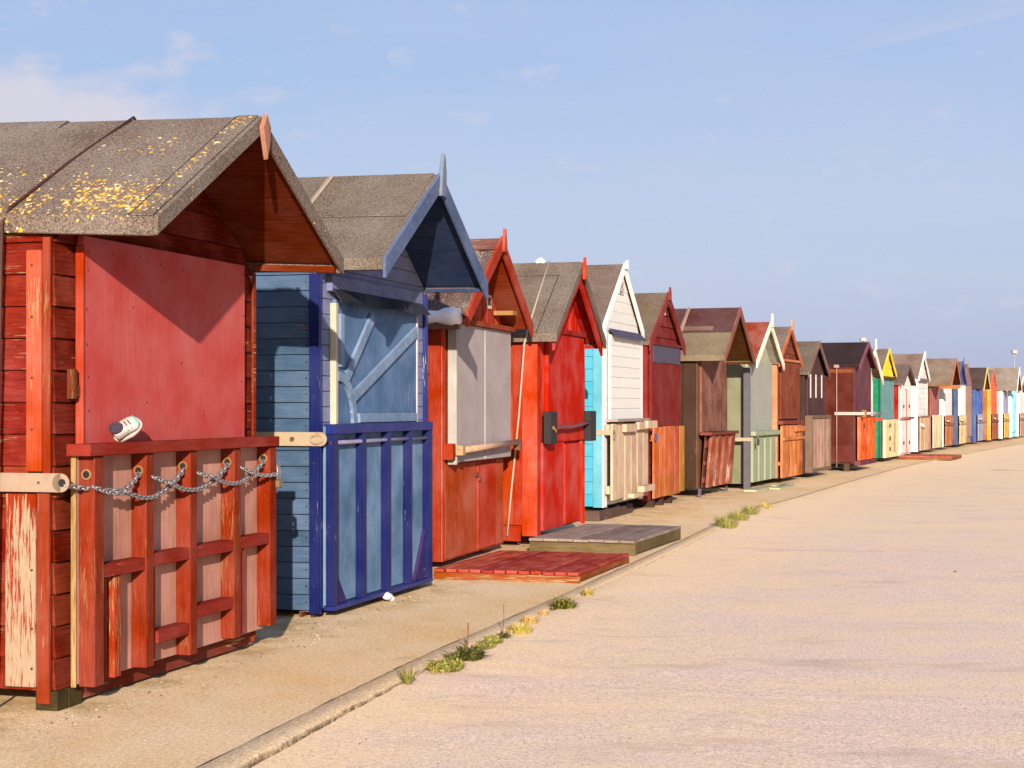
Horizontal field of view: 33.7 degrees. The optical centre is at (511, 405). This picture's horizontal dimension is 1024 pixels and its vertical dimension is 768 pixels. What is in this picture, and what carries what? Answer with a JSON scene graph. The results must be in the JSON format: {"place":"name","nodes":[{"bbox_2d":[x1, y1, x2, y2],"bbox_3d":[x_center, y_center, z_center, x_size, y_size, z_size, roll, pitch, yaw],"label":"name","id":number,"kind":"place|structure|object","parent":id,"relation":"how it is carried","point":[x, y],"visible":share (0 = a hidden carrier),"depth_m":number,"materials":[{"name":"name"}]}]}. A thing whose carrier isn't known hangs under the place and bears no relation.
{"place":"outdoors","nodes":[
{"label":"outdoors","id":0,"kind":"place"},
{"bbox_2d":[0,435,1023,767],"bbox_3d":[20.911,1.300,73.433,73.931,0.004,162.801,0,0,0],"label":"pavement","id":1,"kind":"structure","parent":0,"point":[194,719],"depth_m":8.41,"materials":[{"name":"concrete"}]},
{"bbox_2d":[36,689,67,710],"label":"support block","id":2,"kind":"structure","parent":1,"relation":"on","point":[59,699],"depth_m":7.21,"materials":[{"name":"paint"}]},
{"bbox_2d":[63,684,81,707],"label":"support block","id":3,"kind":"structure","parent":1,"relation":"on","point":[74,696],"depth_m":7.33,"materials":[{"name":"paint"}]},
{"bbox_2d":[0,114,343,704],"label":"beach hut","id":4,"kind":"object","parent":1,"relation":"on","point":[136,253],"visible":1,"depth_m":7.72,"materials":[{"name":"paint"}]},
{"bbox_2d":[0,116,136,405],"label":"cable","id":5,"kind":"object","parent":4,"relation":"attached to","point":[28,193],"visible":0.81,"depth_m":7.28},
{"bbox_2d":[109,415,142,441],"bbox_3d":[-1.740,0.091,7.603,0.142,0.082,0.100,-39,-24,-14],"label":"shoe","id":6,"kind":"object","parent":4,"relation":"on","point":[127,428],"visible":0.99,"depth_m":7.59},
{"bbox_2d":[63,459,282,499],"bbox_3d":[-1.566,0.361,8.112,0.105,0.158,2.069,0,0,16],"label":"chain","id":7,"kind":"object","parent":4,"relation":"attached to","point":[124,490],"visible":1,"depth_m":8.05,"materials":[{"name":"silver metal"}]},
{"bbox_2d":[299,610,318,617],"bbox_3d":[-1.253,1.277,10.431,0.095,0.046,0.090,0,0,16],"label":"support block","id":8,"kind":"object","parent":1,"relation":"on","point":[302,613],"visible":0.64,"depth_m":10.40,"materials":[{"name":"brown brick"}]},
{"bbox_2d":[247,153,487,613],"bbox_3d":[-1.784,-0.201,11.553,2.780,2.943,2.119,0,0,16],"label":"beach hut","id":9,"kind":"object","parent":1,"relation":"on","point":[341,374],"visible":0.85,"depth_m":10.81,"materials":[{"name":"paint"}]},
{"bbox_2d":[382,592,394,600],"bbox_3d":[-0.824,1.269,11.237,0.054,0.073,0.145,0,0,25],"label":"rag","id":10,"kind":"object","parent":1,"relation":"on","point":[388,596],"visible":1,"depth_m":11.21,"materials":[{"name":"white fabric"}]},
{"bbox_2d":[420,229,532,561],"bbox_3d":[-1.289,-0.130,14.583,2.550,2.740,2.190,0,0,15],"label":"beach hut","id":11,"kind":"object","parent":1,"relation":"on","point":[469,386],"visible":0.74,"depth_m":14.12,"materials":[{"name":"paint"}]},
{"bbox_2d":[428,307,461,324],"bbox_3d":[-1.136,-0.708,13.449,1.516,0.175,0.167,0,0,15],"label":"tarpaulin","id":12,"kind":"object","parent":11,"relation":"on","point":[449,316],"visible":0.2,"depth_m":13.23,"materials":[{"name":"white plastic"}]},
{"bbox_2d":[445,461,476,559],"bbox_3d":[-0.418,0.850,13.949,0.004,0.760,0.921,0,0,15],"label":"door","id":13,"kind":"structure","parent":11,"relation":"in","point":[460,479],"depth_m":13.92,"materials":[{"name":"paint"}]},
{"bbox_2d":[475,462,495,549],"bbox_3d":[-0.219,0.863,14.651,0.033,0.725,0.700,0,0,15],"label":"door","id":14,"kind":"structure","parent":11,"relation":"in","point":[486,473],"depth_m":14.67,"materials":[{"name":"paint"}]},
{"bbox_2d":[496,458,502,543],"bbox_3d":[-0.112,0.850,15.125,0.004,0.760,0.231,0,0,15],"label":"door","id":15,"kind":"structure","parent":11,"relation":"in","point":[499,462],"depth_m":15.12,"materials":[{"name":"paint"}]},
{"bbox_2d":[434,550,628,583],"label":"boarded deck","id":16,"kind":"structure","parent":1,"relation":"on","point":[551,567],"depth_m":12.86,"materials":[{"name":"paint"}]},
{"bbox_2d":[503,257,605,540],"bbox_3d":[-0.503,-0.098,16.755,2.542,2.695,2.030,0,0,16],"label":"beach hut","id":17,"kind":"object","parent":1,"relation":"on","point":[557,427],"visible":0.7,"depth_m":16.00,"materials":[{"name":"paint"}]},
{"bbox_2d":[506,261,549,535],"bbox_3d":[0.220,-0.107,16.164,0.219,2.616,1.343,0,0,16],"label":"cord","id":18,"kind":"object","parent":17,"relation":"attached to","point":[525,339],"visible":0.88,"depth_m":15.58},
{"bbox_2d":[535,257,545,263],"bbox_3d":[0.279,-1.423,16.528,0.104,0.069,0.064,0,0,16],"label":"rag","id":19,"kind":"object","parent":17,"relation":"on","point":[540,260],"visible":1,"depth_m":16.50,"materials":[{"name":"white fabric"}]},
{"bbox_2d":[541,441,563,530],"bbox_3d":[0.385,0.753,16.086,0.024,0.815,0.770,0,0,16],"label":"door","id":20,"kind":"structure","parent":17,"relation":"in","point":[552,455],"depth_m":16.04,"materials":[{"name":"paint"}]},
{"bbox_2d":[545,329,586,441],"bbox_3d":[0.530,-0.200,16.517,0.057,1.080,1.500,0,0,16],"label":"door","id":21,"kind":"structure","parent":17,"relation":"in","point":[564,365],"depth_m":16.51,"materials":[{"name":"paint"}]},
{"bbox_2d":[564,443,580,523],"bbox_3d":[0.590,0.760,16.777,0.032,0.780,0.630,0,0,16],"label":"door","id":22,"kind":"structure","parent":17,"relation":"in","point":[572,451],"depth_m":16.75,"materials":[{"name":"paint"}]},
{"bbox_2d":[529,524,680,555],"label":"boarded deck","id":23,"kind":"structure","parent":1,"relation":"on","point":[632,540],"depth_m":15.00,"materials":[{"name":"wood"}]},
{"bbox_2d":[585,503,632,520],"bbox_3d":[1.116,1.245,19.863,0.240,0.120,1.670,0,0,17],"label":"sleeper","id":24,"kind":"object","parent":1,"relation":"on","point":[604,514],"visible":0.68,"depth_m":19.44,"materials":[{"name":"wood"}]},
{"bbox_2d":[585,260,656,508],"bbox_3d":[0.314,-0.276,20.383,2.520,2.918,2.040,0,0,17],"label":"beach hut","id":25,"kind":"object","parent":24,"relation":"on","point":[616,462],"visible":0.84,"depth_m":19.71,"materials":[{"name":"paint"}]},
{"bbox_2d":[197,443,1023,767],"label":"kerb","id":26,"kind":"structure","parent":1,"relation":"on","point":[269,745],"depth_m":7.81,"materials":[{"name":"concrete"}]},
{"bbox_2d":[629,287,685,507],"bbox_3d":[0.973,-0.135,22.690,2.402,2.870,2.040,0,0,18],"label":"beach hut","id":27,"kind":"object","parent":1,"relation":"on","point":[664,344],"visible":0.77,"depth_m":22.14,"materials":[{"name":"paint"}]},
{"bbox_2d":[675,307,754,496],"bbox_3d":[2.081,-0.085,25.299,2.732,2.770,2.140,0,0,19],"label":"beach hut","id":28,"kind":"object","parent":1,"relation":"on","point":[717,340],"visible":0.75,"depth_m":24.45,"materials":[{"name":"paint"}]},
{"bbox_2d":[725,314,784,488],"bbox_3d":[3.018,-0.095,27.696,2.526,2.790,2.263,0,0,20],"label":"beach hut","id":29,"kind":"object","parent":1,"relation":"on","point":[749,402],"visible":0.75,"depth_m":26.80,"materials":[{"name":"paint"}]},
{"bbox_2d":[744,486,773,491],"bbox_3d":[3.834,1.286,26.222,0.200,0.028,1.300,0,0,20],"label":"board","id":30,"kind":"object","parent":1,"relation":"on","point":[759,488],"visible":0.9,"depth_m":26.05,"materials":[{"name":"paint"}]},
{"bbox_2d":[769,484,794,489],"bbox_3d":[4.292,1.286,26.853,0.180,0.028,1.200,0,0,20],"label":"board","id":31,"kind":"object","parent":1,"relation":"on","point":[783,486],"visible":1,"depth_m":26.70,"materials":[{"name":"paint"}]},
{"bbox_2d":[772,482,793,485],"bbox_3d":[4.430,1.286,27.601,0.160,0.028,1.100,0,0,20],"label":"board","id":32,"kind":"object","parent":1,"relation":"on","point":[783,483],"visible":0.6,"depth_m":27.74,"materials":[{"name":"paint"}]},
{"bbox_2d":[771,319,805,477],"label":"beach hut","id":33,"kind":"object","parent":1,"relation":"on","point":[786,422],"visible":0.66,"depth_m":28.97,"materials":[{"name":"paint"}]},
{"bbox_2d":[797,340,830,472],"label":"beach hut","id":34,"kind":"object","parent":1,"relation":"on","point":[816,441],"visible":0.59,"depth_m":31.03,"materials":[{"name":"paint"}]},
{"bbox_2d":[821,341,883,470],"bbox_3d":[6.078,-0.006,35.050,2.920,2.612,2.480,0,0,22],"label":"beach hut","id":35,"kind":"object","parent":1,"relation":"on","point":[851,365],"visible":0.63,"depth_m":33.66,"materials":[{"name":"paint"}]},
{"bbox_2d":[871,339,883,415],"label":"beach hut","id":36,"kind":"object","parent":1,"relation":"on","point":[875,374],"visible":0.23,"depth_m":37.47,"materials":[{"name":"paint"}]},
{"bbox_2d":[872,348,898,457],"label":"beach hut","id":37,"kind":"object","parent":1,"relation":"on","point":[887,437],"visible":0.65,"depth_m":39.52,"materials":[{"name":"paint"}]},
{"bbox_2d":[893,364,915,454],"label":"beach hut","id":38,"kind":"object","parent":1,"relation":"on","point":[904,381],"visible":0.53,"depth_m":41.82,"materials":[{"name":"paint"}]},
{"bbox_2d":[900,390,905,452],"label":"door","id":39,"kind":"structure","parent":38,"relation":"in","point":[902,392],"depth_m":41.53,"materials":[{"name":"paint"}]},
{"bbox_2d":[907,390,910,451],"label":"door","id":40,"kind":"structure","parent":38,"relation":"in","point":[908,391],"depth_m":42.45,"materials":[{"name":"paint"}]},
{"bbox_2d":[892,351,931,451],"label":"beach hut","id":41,"kind":"object","parent":1,"relation":"on","point":[920,431],"visible":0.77,"depth_m":45.25,"materials":[{"name":"paint"}]},
{"bbox_2d":[899,454,961,459],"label":"boarded deck","id":42,"kind":"structure","parent":1,"relation":"on","point":[929,457],"depth_m":40.80,"materials":[{"name":"paint"}]},
{"bbox_2d":[926,358,961,448],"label":"beach hut","id":43,"kind":"object","parent":1,"relation":"on","point":[944,373],"visible":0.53,"depth_m":47.56,"materials":[{"name":"paint"}]},
{"bbox_2d":[939,389,954,446],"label":"beach hut","id":44,"kind":"object","parent":1,"relation":"on","point":[945,405],"visible":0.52,"depth_m":50.22,"materials":[{"name":"paint"}]},
{"bbox_2d":[952,358,967,444],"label":"beach hut","id":45,"kind":"object","parent":1,"relation":"on","point":[960,416],"visible":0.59,"depth_m":52.95,"materials":[{"name":"paint"}]},
{"bbox_2d":[964,360,971,441],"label":"beach hut","id":46,"kind":"object","parent":1,"relation":"on","point":[968,400],"visible":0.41,"depth_m":55.72,"materials":[{"name":"paint"}]},
{"bbox_2d":[969,367,990,441],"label":"beach hut","id":47,"kind":"object","parent":1,"relation":"on","point":[980,380],"visible":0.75,"depth_m":57.53,"materials":[{"name":"paint"}]},
{"bbox_2d":[982,370,998,439],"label":"beach hut","id":48,"kind":"object","parent":1,"relation":"on","point":[991,420],"visible":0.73,"depth_m":60.09,"materials":[{"name":"paint"}]},
{"bbox_2d":[988,367,1021,438],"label":"beach hut","id":49,"kind":"object","parent":1,"relation":"on","point":[1008,379],"visible":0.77,"depth_m":62.89,"materials":[{"name":"paint"}]},
{"bbox_2d":[1007,391,1016,436],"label":"beach hut","id":50,"kind":"object","parent":1,"relation":"on","point":[1012,403],"visible":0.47,"depth_m":65.11,"materials":[{"name":"paint"}]},
{"bbox_2d":[1011,350,1016,367],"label":"street lamp","id":51,"kind":"object","parent":1,"relation":"on","point":[1014,352],"visible":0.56,"depth_m":109.95,"materials":[{"name":"white metal"}]},
{"bbox_2d":[1016,376,1023,435],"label":"beach hut","id":52,"kind":"object","parent":1,"relation":"on","point":[1020,423],"visible":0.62,"depth_m":67.79,"materials":[{"name":"paint"}]},
{"bbox_2d":[0,0,1023,376],"label":"sky","id":53,"kind":"structure","parent":0,"point":[843,170],"materials":[{"name":"blue"}]},
{"bbox_2d":[252,444,1023,767],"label":"promenade","id":54,"kind":"structure","parent":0,"point":[874,622],"depth_m":8.83,"materials":[{"name":"concrete"}]},
{"bbox_2d":[392,663,420,683],"bbox_3d":[-0.503,1.259,8.002,0.198,0.105,0.173,0,0,0],"label":"weed","id":55,"kind":"object","parent":54,"relation":"on","point":[405,678],"visible":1,"depth_m":7.97,"materials":[{"name":"green plant"}]},
{"bbox_2d":[425,656,465,672],"bbox_3d":[-0.328,1.286,8.465,0.241,0.055,0.362,0,0,0],"label":"weed","id":56,"kind":"object","parent":54,"relation":"on","point":[446,664],"visible":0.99,"depth_m":8.41,"materials":[{"name":"green plant"}]},
{"bbox_2d":[440,650,471,661],"bbox_3d":[-0.297,1.283,8.681,0.178,0.057,0.186,0,0,-31],"label":"weed","id":57,"kind":"object","parent":54,"relation":"on","point":[454,655],"visible":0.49,"depth_m":8.67,"materials":[{"name":"green plant"}]},
{"bbox_2d":[453,622,493,660],"bbox_3d":[-0.221,1.219,8.758,0.264,0.189,0.279,0,0,31],"label":"weed","id":58,"kind":"object","parent":54,"relation":"on","point":[474,653],"visible":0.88,"depth_m":8.74,"materials":[{"name":"green plant"}]},
{"bbox_2d":[473,640,495,649],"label":"weed","id":59,"kind":"object","parent":54,"relation":"on","point":[484,643],"visible":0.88,"depth_m":9.19,"materials":[{"name":"green plant"}]},
{"bbox_2d":[478,634,503,643],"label":"weed","id":60,"kind":"object","parent":54,"relation":"on","point":[497,639],"visible":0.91,"depth_m":9.37,"materials":[{"name":"green plant"}]},
{"bbox_2d":[497,605,512,638],"bbox_3d":[-0.044,1.217,9.552,0.143,0.188,0.133,0,0,-26],"label":"weed","id":61,"kind":"object","parent":54,"relation":"on","point":[502,634],"visible":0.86,"depth_m":9.55,"materials":[{"name":"green plant"}]},
{"bbox_2d":[504,622,534,634],"bbox_3d":[0.050,1.277,9.769,0.209,0.069,0.299,0,0,0],"label":"weed","id":62,"kind":"object","parent":54,"relation":"on","point":[519,629],"visible":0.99,"depth_m":9.73,"materials":[{"name":"yellow plant"}]},
{"bbox_2d":[518,614,540,624],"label":"weed","id":63,"kind":"object","parent":54,"relation":"on","point":[530,620],"visible":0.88,"depth_m":10.11,"materials":[{"name":"yellow plant"}]},
{"bbox_2d":[537,610,548,615],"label":"weed","id":64,"kind":"object","parent":54,"relation":"on","point":[543,613],"visible":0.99,"depth_m":10.53,"materials":[{"name":"yellow plant"}]},
{"bbox_2d":[545,595,579,608],"bbox_3d":[0.329,1.268,10.914,0.270,0.091,0.317,0,0,0],"label":"weed","id":65,"kind":"object","parent":54,"relation":"on","point":[563,603],"visible":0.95,"depth_m":10.88,"materials":[{"name":"green plant"}]},
{"bbox_2d":[578,588,595,595],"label":"weed","id":66,"kind":"object","parent":54,"relation":"on","point":[586,593],"visible":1,"depth_m":11.62,"materials":[{"name":"yellow plant"}]},
{"bbox_2d":[712,514,739,528],"bbox_3d":[2.311,1.231,18.262,0.421,0.160,0.742,0,0,0],"label":"weed","id":67,"kind":"object","parent":54,"relation":"on","point":[722,521],"visible":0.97,"depth_m":18.16,"materials":[{"name":"green plant"}]},
{"bbox_2d":[726,508,750,520],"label":"weed","id":68,"kind":"object","parent":54,"relation":"on","point":[741,515],"visible":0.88,"depth_m":19.33,"materials":[{"name":"green plant"}]},
{"bbox_2d":[739,503,759,514],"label":"weed","id":69,"kind":"object","parent":54,"relation":"on","point":[753,510],"visible":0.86,"depth_m":20.33,"materials":[{"name":"green plant"}]},
{"bbox_2d":[758,502,773,508],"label":"weed","id":70,"kind":"object","parent":54,"relation":"on","point":[765,505],"visible":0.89,"depth_m":21.61,"materials":[{"name":"yellow plant"}]}
]}

